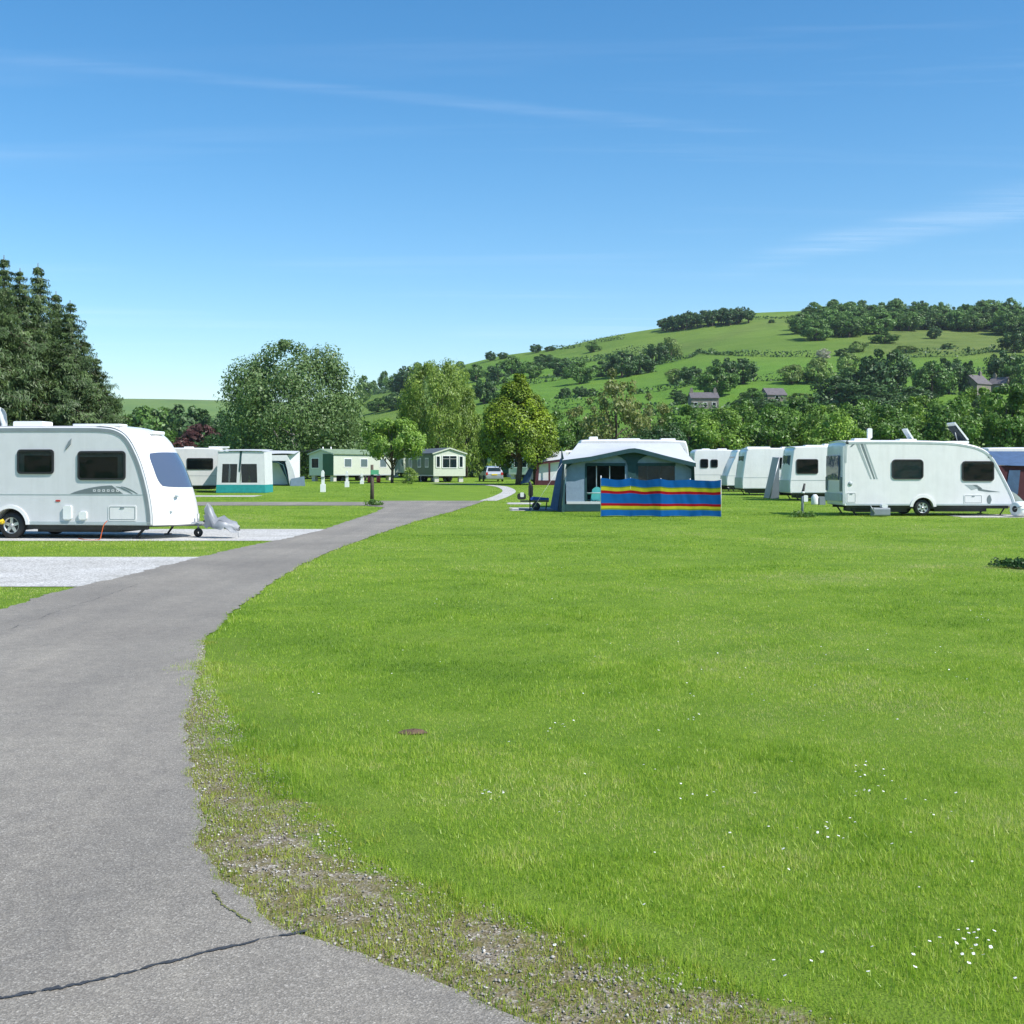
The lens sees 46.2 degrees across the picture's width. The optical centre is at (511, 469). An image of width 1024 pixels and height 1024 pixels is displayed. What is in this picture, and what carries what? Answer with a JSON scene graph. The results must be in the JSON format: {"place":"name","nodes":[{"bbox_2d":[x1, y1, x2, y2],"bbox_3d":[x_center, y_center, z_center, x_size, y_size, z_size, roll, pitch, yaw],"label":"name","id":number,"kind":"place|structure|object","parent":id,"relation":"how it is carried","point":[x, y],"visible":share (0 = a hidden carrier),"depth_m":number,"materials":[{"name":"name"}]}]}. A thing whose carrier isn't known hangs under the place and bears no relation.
{"place":"outdoors","nodes":[
{"label":"outdoors","id":0,"kind":"place"},
{"bbox_2d":[105,399,311,425],"bbox_3d":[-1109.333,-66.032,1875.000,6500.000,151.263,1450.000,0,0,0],"label":"moor hill","id":1,"kind":"structure","parent":0,"point":[130,405],"depth_m":2251.57,"materials":[{"name":"green plant"}]},
{"bbox_2d":[0,501,537,1023],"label":"road","id":2,"kind":"structure","parent":0,"point":[104,869],"depth_m":5.16,"materials":[{"name":"grey asphalt"}]},
{"bbox_2d":[0,928,307,997],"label":"road seam","id":3,"kind":"object","parent":2,"relation":"on","point":[115,975],"visible":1,"depth_m":3.82,"materials":[{"name":"black asphalt"}]},
{"bbox_2d":[0,474,1023,1023],"bbox_3d":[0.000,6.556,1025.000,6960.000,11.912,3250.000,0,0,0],"label":"ground","id":4,"kind":"structure","parent":0,"point":[456,490],"depth_m":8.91,"materials":[{"name":"green plant"}]},
{"bbox_2d":[0,259,22,355],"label":"spruce tree","id":5,"kind":"object","parent":4,"relation":"on","point":[5,274],"visible":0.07,"depth_m":71.82,"materials":[{"name":"green plant"}]},
{"bbox_2d":[0,279,50,425],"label":"spruce tree","id":6,"kind":"object","parent":4,"relation":"on","point":[4,333],"visible":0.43,"depth_m":63.75,"materials":[{"name":"green plant"}]},
{"bbox_2d":[0,271,80,424],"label":"spruce tree","id":7,"kind":"object","parent":4,"relation":"on","point":[20,300],"visible":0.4,"depth_m":65.39,"materials":[{"name":"green plant"}]},
{"bbox_2d":[0,267,87,414],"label":"spruce tree","id":8,"kind":"object","parent":4,"relation":"on","point":[39,290],"visible":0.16,"depth_m":69.80,"materials":[{"name":"green plant"}]},
{"bbox_2d":[22,303,123,425],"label":"spruce tree","id":9,"kind":"object","parent":4,"relation":"on","point":[74,363],"visible":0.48,"depth_m":66.43,"materials":[{"name":"green plant"}]},
{"bbox_2d":[62,358,134,423],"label":"spruce tree","id":10,"kind":"object","parent":4,"relation":"on","point":[94,380],"visible":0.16,"depth_m":67.69,"materials":[{"name":"green plant"}]},
{"bbox_2d":[0,557,197,585],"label":"gravel pitch","id":11,"kind":"object","parent":4,"relation":"on","point":[48,571],"visible":1,"depth_m":19.39,"materials":[{"name":"gravel"}]},
{"bbox_2d":[0,529,322,540],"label":"gravel pitch","id":12,"kind":"object","parent":4,"relation":"on","point":[207,534],"visible":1,"depth_m":29.17,"materials":[{"name":"gravel"}]},
{"bbox_2d":[0,421,217,538],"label":"caravan","id":13,"kind":"object","parent":12,"relation":"on","point":[87,478],"visible":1,"depth_m":27.78,"materials":[{"name":"white metal"}]},
{"bbox_2d":[17,449,53,473],"bbox_3d":[-11.055,-0.193,27.834,0.900,0.570,0.035,0,0,7],"label":"window","id":14,"kind":"structure","parent":13,"relation":"in","point":[29,461],"depth_m":27.84,"materials":[{"name":"black glass"}]},
{"bbox_2d":[77,451,125,479],"bbox_3d":[-9.456,-0.103,27.638,1.160,0.670,0.035,0,0,7],"label":"window","id":15,"kind":"structure","parent":13,"relation":"in","point":[91,465],"depth_m":27.64,"materials":[{"name":"black glass"}]},
{"bbox_2d":[108,505,136,520],"bbox_3d":[-8.941,0.992,27.565,0.680,0.360,0.024,0,0,7],"label":"locker door","id":16,"kind":"structure","parent":13,"relation":"in","point":[115,512],"depth_m":27.57,"materials":[{"name":"white plastic"}]},
{"bbox_2d":[150,452,192,486],"bbox_3d":[-8.006,-0.002,28.598,0.636,0.835,1.800,0,0,7],"label":"front window","id":17,"kind":"structure","parent":13,"relation":"in","point":[170,471],"depth_m":28.13,"materials":[{"name":"blue glass"}]},
{"bbox_2d":[203,503,239,536],"bbox_3d":[-6.789,1.165,28.095,0.893,0.811,0.602,0,0,7],"label":"hitch cover","id":18,"kind":"object","parent":12,"relation":"on","point":[211,519],"visible":1,"depth_m":27.98,"materials":[{"name":"silver fabric"}]},
{"bbox_2d":[171,423,221,447],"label":"copper beech","id":19,"kind":"object","parent":4,"relation":"on","point":[193,432],"visible":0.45,"depth_m":148.53,"materials":[{"name":"purple plant"}]},
{"bbox_2d":[175,446,230,488],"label":"caravan","id":20,"kind":"object","parent":4,"relation":"on","point":[200,464],"visible":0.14,"depth_m":75.00,"materials":[{"name":"white metal"}]},
{"bbox_2d":[187,458,212,469],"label":"window","id":21,"kind":"structure","parent":20,"relation":"in","point":[192,463],"depth_m":74.99,"materials":[{"name":"black glass"}]},
{"bbox_2d":[216,449,272,492],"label":"awning","id":22,"kind":"object","parent":4,"relation":"on","point":[259,461],"visible":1,"depth_m":72.09,"materials":[{"name":"white fabric"}]},
{"bbox_2d":[265,450,304,485],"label":"awning","id":23,"kind":"object","parent":4,"relation":"on","point":[285,467],"visible":0.76,"depth_m":92.85,"materials":[{"name":"fabric"}]},
{"bbox_2d":[208,339,372,478],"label":"birch tree","id":24,"kind":"object","parent":4,"relation":"on","point":[252,397],"visible":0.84,"depth_m":123.61,"materials":[{"name":"green plant"}]},
{"bbox_2d":[307,447,394,481],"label":"mobile home","id":25,"kind":"object","parent":4,"relation":"on","point":[334,464],"visible":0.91,"depth_m":112.82,"materials":[{"name":"white plastic"}]},
{"bbox_2d":[360,417,426,482],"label":"young tree","id":26,"kind":"object","parent":4,"relation":"on","point":[408,444],"visible":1,"depth_m":103.06,"materials":[{"name":"green plant"}]},
{"bbox_2d":[405,448,466,481],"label":"mobile home","id":27,"kind":"object","parent":4,"relation":"on","point":[436,464],"visible":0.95,"depth_m":108.28,"materials":[{"name":"white plastic"}]},
{"bbox_2d":[394,357,480,465],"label":"willow tree","id":28,"kind":"object","parent":4,"relation":"on","point":[434,415],"visible":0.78,"depth_m":133.09,"materials":[{"name":"green plant"}]},
{"bbox_2d":[440,402,495,477],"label":"willow tree","id":29,"kind":"object","parent":4,"relation":"on","point":[476,457],"visible":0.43,"depth_m":136.52,"materials":[{"name":"green plant"}]},
{"bbox_2d":[479,466,502,481],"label":"parked car","id":30,"kind":"object","parent":4,"relation":"on","point":[491,472],"visible":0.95,"depth_m":110.13,"materials":[{"name":"silver metal"}]},
{"bbox_2d":[476,373,560,484],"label":"broadleaf tree","id":31,"kind":"object","parent":4,"relation":"on","point":[507,430],"visible":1,"depth_m":94.30,"materials":[{"name":"green plant"}]},
{"bbox_2d":[509,507,555,510],"bbox_3d":[3.513,1.566,48.200,7.375,0.026,3.200,0,0,0],"label":"gravel pitch","id":32,"kind":"object","parent":4,"relation":"on","point":[515,508],"visible":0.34,"depth_m":46.76,"materials":[{"name":"gravel"}]},
{"bbox_2d":[519,508,553,509],"bbox_3d":[1.051,1.568,48.000,1.547,0.012,2.000,0,0,0],"label":"groundsheet","id":33,"kind":"object","parent":32,"relation":"on","point":[533,509],"visible":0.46,"depth_m":47.45,"materials":[{"name":"fabric"}]},
{"bbox_2d":[517,481,548,509],"bbox_3d":[0.826,1.013,47.200,1.240,1.139,0.540,0,0,0],"label":"cart","id":34,"kind":"object","parent":33,"relation":"on","point":[521,496],"visible":0.98,"depth_m":46.98,"materials":[{"name":"blue metal"}]},
{"bbox_2d":[565,437,688,489],"bbox_3d":[4.682,0.101,49.695,5.306,2.930,2.210,0,0,0],"label":"caravan","id":35,"kind":"object","parent":32,"relation":"on","point":[683,444],"visible":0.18,"depth_m":48.60,"materials":[{"name":"white"}]},
{"bbox_2d":[520,453,566,484],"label":"awning","id":36,"kind":"object","parent":4,"relation":"on","point":[546,470],"visible":0.59,"depth_m":95.30,"materials":[{"name":"fabric"}]},
{"bbox_2d":[179,637,920,1023],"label":"verge weeds","id":37,"kind":"object","parent":4,"relation":"on","point":[411,899],"visible":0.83,"depth_m":4.20,"materials":[{"name":"green plant"}]},
{"bbox_2d":[527,410,591,450],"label":"broadleaf tree","id":38,"kind":"object","parent":4,"relation":"on","point":[565,439],"visible":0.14,"depth_m":135.55,"materials":[{"name":"green plant"}]},
{"bbox_2d":[559,397,611,450],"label":"broadleaf tree","id":39,"kind":"object","parent":4,"relation":"on","point":[574,411],"visible":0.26,"depth_m":149.19,"materials":[{"name":"green plant"}]},
{"bbox_2d":[573,367,651,442],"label":"broadleaf tree","id":40,"kind":"object","parent":4,"relation":"on","point":[631,414],"visible":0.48,"depth_m":134.92,"materials":[{"name":"green plant"}]},
{"bbox_2d":[533,443,695,511],"bbox_3d":[3.859,0.258,46.563,6.362,2.676,3.534,0,0,0],"label":"awning","id":41,"kind":"object","parent":4,"relation":"on","point":[588,465],"visible":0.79,"depth_m":45.74,"materials":[{"name":"fabric"}]},
{"bbox_2d":[613,393,672,437],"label":"broadleaf tree","id":42,"kind":"object","parent":4,"relation":"on","point":[660,408],"visible":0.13,"depth_m":149.83,"materials":[{"name":"green plant"}]},
{"bbox_2d":[600,476,720,516],"bbox_3d":[5.078,0.920,40.994,4.122,1.460,0.224,0,0,0],"label":"windbreak","id":43,"kind":"object","parent":4,"relation":"on","point":[630,497],"visible":0.98,"depth_m":41.02,"materials":[{"name":"fabric"}]},
{"bbox_2d":[628,422,692,453],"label":"broadleaf tree","id":44,"kind":"object","parent":4,"relation":"on","point":[656,434],"visible":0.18,"depth_m":130.65,"materials":[{"name":"green plant"}]},
{"bbox_2d":[304,563,1018,987],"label":"daisies","id":45,"kind":"object","parent":4,"relation":"on","point":[990,947],"visible":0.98,"depth_m":5.47,"materials":[{"name":"white plant"}]},
{"bbox_2d":[656,404,724,448],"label":"broadleaf tree","id":46,"kind":"object","parent":4,"relation":"on","point":[685,427],"visible":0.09,"depth_m":139.67,"materials":[{"name":"green plant"}]},
{"bbox_2d":[689,448,732,489],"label":"caravan","id":47,"kind":"object","parent":4,"relation":"on","point":[710,464],"visible":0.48,"depth_m":80.00,"materials":[{"name":"white metal"}]},
{"bbox_2d":[686,407,755,450],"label":"broadleaf tree","id":48,"kind":"object","parent":4,"relation":"on","point":[706,435],"visible":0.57,"depth_m":131.97,"materials":[{"name":"green plant"}]},
{"bbox_2d":[720,450,739,490],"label":"caravan","id":49,"kind":"object","parent":4,"relation":"on","point":[727,477],"visible":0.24,"depth_m":75.11,"materials":[{"name":"white"}]},
{"bbox_2d":[712,398,769,446],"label":"broadleaf tree","id":50,"kind":"object","parent":4,"relation":"on","point":[744,407],"visible":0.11,"depth_m":144.85,"materials":[{"name":"green plant"}]},
{"bbox_2d":[734,447,790,494],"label":"caravan","id":51,"kind":"object","parent":4,"relation":"on","point":[753,469],"visible":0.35,"depth_m":67.00,"materials":[{"name":"white metal"}]},
{"bbox_2d":[764,457,779,498],"bbox_3d":[13.462,0.393,62.370,0.628,2.158,2.060,0,0,0],"label":"grey awning","id":52,"kind":"object","parent":4,"relation":"on","point":[772,489],"visible":0.94,"depth_m":61.73,"materials":[{"name":"fabric"}]},
{"bbox_2d":[731,404,814,447],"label":"broadleaf tree","id":53,"kind":"object","parent":4,"relation":"on","point":[771,433],"visible":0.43,"depth_m":132.51,"materials":[{"name":"green plant"}]},
{"bbox_2d":[779,444,828,500],"bbox_3d":[16.457,0.106,59.085,6.356,2.770,2.230,0,0,0],"label":"caravan","id":54,"kind":"object","parent":4,"relation":"on","point":[802,465],"visible":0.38,"depth_m":58.00,"materials":[{"name":"white metal"}]},
{"bbox_2d":[796,459,817,473],"bbox_3d":[14.267,-0.169,57.987,1.060,0.720,0.035,0,0,0],"label":"window","id":55,"kind":"structure","parent":54,"relation":"in","point":[803,466],"depth_m":58.00,"materials":[{"name":"black glass"}]},
{"bbox_2d":[772,398,836,447],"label":"broadleaf tree","id":56,"kind":"object","parent":4,"relation":"on","point":[806,408],"visible":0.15,"depth_m":142.95,"materials":[{"name":"green plant"}]},
{"bbox_2d":[789,404,866,446],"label":"broadleaf tree","id":57,"kind":"object","parent":4,"relation":"on","point":[812,424],"visible":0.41,"depth_m":130.99,"materials":[{"name":"green plant"}]},
{"bbox_2d":[825,398,886,431],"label":"broadleaf tree","id":58,"kind":"object","parent":4,"relation":"on","point":[862,414],"visible":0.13,"depth_m":142.71,"materials":[{"name":"green plant"}]},
{"bbox_2d":[857,404,931,440],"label":"broadleaf tree","id":59,"kind":"object","parent":4,"relation":"on","point":[895,420],"visible":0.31,"depth_m":132.09,"materials":[{"name":"green plant"}]},
{"bbox_2d":[889,395,945,440],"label":"broadleaf tree","id":60,"kind":"object","parent":4,"relation":"on","point":[915,404],"visible":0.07,"depth_m":140.89,"materials":[{"name":"green plant"}]},
{"bbox_2d":[825,422,1014,515],"bbox_3d":[15.122,-0.043,42.709,7.455,3.280,2.287,0,0,0],"label":"caravan","id":61,"kind":"object","parent":4,"relation":"on","point":[921,477],"visible":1,"depth_m":41.60,"materials":[{"name":"white metal"}]},
{"bbox_2d":[826,455,839,479],"bbox_3d":[11.417,-0.083,42.720,0.045,0.850,1.640,0,0,0],"label":"rear window","id":62,"kind":"structure","parent":61,"relation":"in","point":[832,462],"depth_m":42.66,"materials":[{"name":"grey glass"}]},
{"bbox_2d":[892,459,923,478],"bbox_3d":[13.709,-0.023,41.587,1.100,0.690,0.035,0,0,0],"label":"window","id":63,"kind":"structure","parent":61,"relation":"in","point":[901,468],"depth_m":41.59,"materials":[{"name":"black glass"}]},
{"bbox_2d":[962,461,993,480],"bbox_3d":[16.149,0.042,41.587,1.120,0.700,0.035,0,0,0],"label":"window","id":64,"kind":"structure","parent":61,"relation":"in","point":[971,470],"depth_m":41.60,"materials":[{"name":"black glass"}]},
{"bbox_2d":[901,395,991,447],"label":"broadleaf tree","id":65,"kind":"object","parent":4,"relation":"on","point":[949,413],"visible":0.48,"depth_m":132.61,"materials":[{"name":"green plant"}]},
{"bbox_2d":[955,386,1013,446],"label":"broadleaf tree","id":66,"kind":"object","parent":4,"relation":"on","point":[981,391],"visible":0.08,"depth_m":143.20,"materials":[{"name":"green plant"}]},
{"bbox_2d":[964,383,1023,447],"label":"broadleaf tree","id":67,"kind":"object","parent":4,"relation":"on","point":[1001,434],"visible":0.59,"depth_m":132.69,"materials":[{"name":"green plant"}]},
{"bbox_2d":[987,451,1023,507],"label":"awning","id":68,"kind":"object","parent":4,"relation":"on","point":[1010,465],"visible":0.36,"depth_m":49.84,"materials":[{"name":"blue fabric"}]},
{"bbox_2d":[0,0,1023,401],"label":"sky","id":69,"kind":"structure","parent":0,"point":[391,184],"materials":[{"name":"blue"}]},
{"bbox_2d":[183,638,982,1023],"bbox_3d":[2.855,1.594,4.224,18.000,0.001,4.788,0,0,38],"label":"verge ground","id":70,"kind":"structure","parent":0,"point":[366,890],"depth_m":4.32,"materials":[{"name":"grey gravel"}]},
{"bbox_2d":[234,311,1023,473],"bbox_3d":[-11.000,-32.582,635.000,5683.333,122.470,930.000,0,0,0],"label":"hillside","id":71,"kind":"structure","parent":0,"point":[762,335],"depth_m":477.29,"materials":[{"name":"green plant"}]},
{"bbox_2d":[127,405,177,441],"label":"hillside tree","id":72,"kind":"object","parent":71,"relation":"on","point":[143,414],"visible":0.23,"depth_m":256.97,"materials":[{"name":"green plant"}]},
{"bbox_2d":[162,404,211,441],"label":"hillside tree","id":73,"kind":"object","parent":71,"relation":"on","point":[186,421],"visible":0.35,"depth_m":256.48,"materials":[{"name":"green plant"}]},
{"bbox_2d":[187,409,237,444],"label":"hillside tree","id":74,"kind":"object","parent":71,"relation":"on","point":[208,419],"visible":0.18,"depth_m":256.78,"materials":[{"name":"green plant"}]},
{"bbox_2d":[470,378,498,403],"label":"hillside tree","id":75,"kind":"object","parent":71,"relation":"on","point":[490,390],"visible":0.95,"depth_m":371.11,"materials":[{"name":"green plant"}]},
{"bbox_2d":[485,363,511,383],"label":"hillside bush","id":76,"kind":"object","parent":71,"relation":"on","point":[494,374],"visible":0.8,"depth_m":480.57,"materials":[{"name":"green plant"}]},
{"bbox_2d":[561,361,597,383],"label":"hillside tree","id":77,"kind":"object","parent":71,"relation":"on","point":[574,371],"visible":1,"depth_m":440.43,"materials":[{"name":"green plant"}]},
{"bbox_2d":[606,351,642,376],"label":"hillside tree","id":78,"kind":"object","parent":71,"relation":"on","point":[626,364],"visible":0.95,"depth_m":448.38,"materials":[{"name":"green plant"}]},
{"bbox_2d":[630,353,657,374],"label":"hillside bush","id":79,"kind":"object","parent":71,"relation":"on","point":[646,362],"visible":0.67,"depth_m":455.16,"materials":[{"name":"green plant"}]},
{"bbox_2d":[642,342,671,361],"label":"hillside tree","id":80,"kind":"object","parent":71,"relation":"on","point":[660,351],"visible":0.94,"depth_m":482.07,"materials":[{"name":"green plant"}]},
{"bbox_2d":[687,388,719,408],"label":"stone house","id":81,"kind":"structure","parent":71,"relation":"on","point":[708,398],"depth_m":314.85,"materials":[{"name":"stone"}]},
{"bbox_2d":[657,306,755,331],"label":"pine wood","id":82,"kind":"object","parent":71,"relation":"on","point":[720,315],"visible":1,"depth_m":651.33,"materials":[{"name":"green plant"}]},
{"bbox_2d":[691,366,740,394],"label":"hillside tree","id":83,"kind":"object","parent":71,"relation":"on","point":[704,383],"visible":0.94,"depth_m":338.86,"materials":[{"name":"green plant"}]},
{"bbox_2d":[727,358,759,383],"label":"hillside tree","id":84,"kind":"object","parent":71,"relation":"on","point":[742,364],"visible":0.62,"depth_m":364.78,"materials":[{"name":"green plant"}]},
{"bbox_2d":[641,393,856,415],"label":"hedge","id":85,"kind":"object","parent":71,"relation":"on","point":[726,405],"visible":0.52,"depth_m":304.48,"materials":[{"name":"green plant"}]},
{"bbox_2d":[695,348,816,356],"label":"hedge","id":86,"kind":"object","parent":71,"relation":"on","point":[727,352],"visible":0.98,"depth_m":465.42,"materials":[{"name":"green plant"}]},
{"bbox_2d":[776,364,806,383],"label":"hillside tree","id":87,"kind":"object","parent":71,"relation":"on","point":[797,375],"visible":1,"depth_m":361.70,"materials":[{"name":"green plant"}]},
{"bbox_2d":[802,357,836,383],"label":"hillside tree","id":88,"kind":"object","parent":71,"relation":"on","point":[819,364],"visible":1,"depth_m":359.98,"materials":[{"name":"green plant"}]},
{"bbox_2d":[810,375,859,402],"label":"hillside bush","id":89,"kind":"object","parent":71,"relation":"on","point":[834,384],"visible":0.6,"depth_m":313.28,"materials":[{"name":"green plant"}]},
{"bbox_2d":[836,352,860,371],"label":"hillside tree","id":90,"kind":"object","parent":71,"relation":"on","point":[843,361],"visible":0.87,"depth_m":389.92,"materials":[{"name":"green plant"}]},
{"bbox_2d":[830,366,882,394],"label":"hillside tree","id":91,"kind":"object","parent":71,"relation":"on","point":[846,372],"visible":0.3,"depth_m":318.09,"materials":[{"name":"green plant"}]},
{"bbox_2d":[835,381,904,407],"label":"hillside bush","id":92,"kind":"object","parent":71,"relation":"on","point":[855,390],"visible":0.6,"depth_m":300.78,"materials":[{"name":"green plant"}]},
{"bbox_2d":[857,391,907,410],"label":"hillside tree","id":93,"kind":"object","parent":71,"relation":"on","point":[893,401],"visible":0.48,"depth_m":288.87,"materials":[{"name":"green plant"}]},
{"bbox_2d":[858,348,915,399],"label":"hillside tree","id":94,"kind":"object","parent":71,"relation":"on","point":[899,372],"visible":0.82,"depth_m":313.60,"materials":[{"name":"green plant"}]},
{"bbox_2d":[785,297,1023,340],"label":"ridge wood","id":95,"kind":"object","parent":71,"relation":"on","point":[833,317],"visible":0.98,"depth_m":561.88,"materials":[{"name":"green plant"}]},
{"bbox_2d":[893,385,938,410],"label":"hillside bush","id":96,"kind":"object","parent":71,"relation":"on","point":[914,391],"visible":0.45,"depth_m":298.89,"materials":[{"name":"green plant"}]},
{"bbox_2d":[909,360,958,394],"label":"hillside tree","id":97,"kind":"object","parent":71,"relation":"on","point":[943,377],"visible":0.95,"depth_m":326.71,"materials":[{"name":"green plant"}]},
{"bbox_2d":[928,357,968,393],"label":"hillside tree","id":98,"kind":"object","parent":71,"relation":"on","point":[955,365],"visible":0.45,"depth_m":330.95,"materials":[{"name":"green plant"}]},
{"bbox_2d":[894,343,1020,357],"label":"hedge","id":99,"kind":"object","parent":71,"relation":"on","point":[973,351],"visible":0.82,"depth_m":439.16,"materials":[{"name":"green plant"}]},
{"bbox_2d":[983,349,1016,380],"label":"hillside tree","id":100,"kind":"object","parent":71,"relation":"on","point":[994,364],"visible":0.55,"depth_m":342.62,"materials":[{"name":"green plant"}]},
{"bbox_2d":[996,354,1023,390],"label":"hillside tree","id":101,"kind":"object","parent":71,"relation":"on","point":[1008,370],"visible":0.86,"depth_m":335.00,"materials":[{"name":"green plant"}]},
{"bbox_2d":[996,330,1023,351],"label":"hillside tree","id":102,"kind":"object","parent":71,"relation":"on","point":[1006,341],"visible":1,"depth_m":440.93,"materials":[{"name":"green plant"}]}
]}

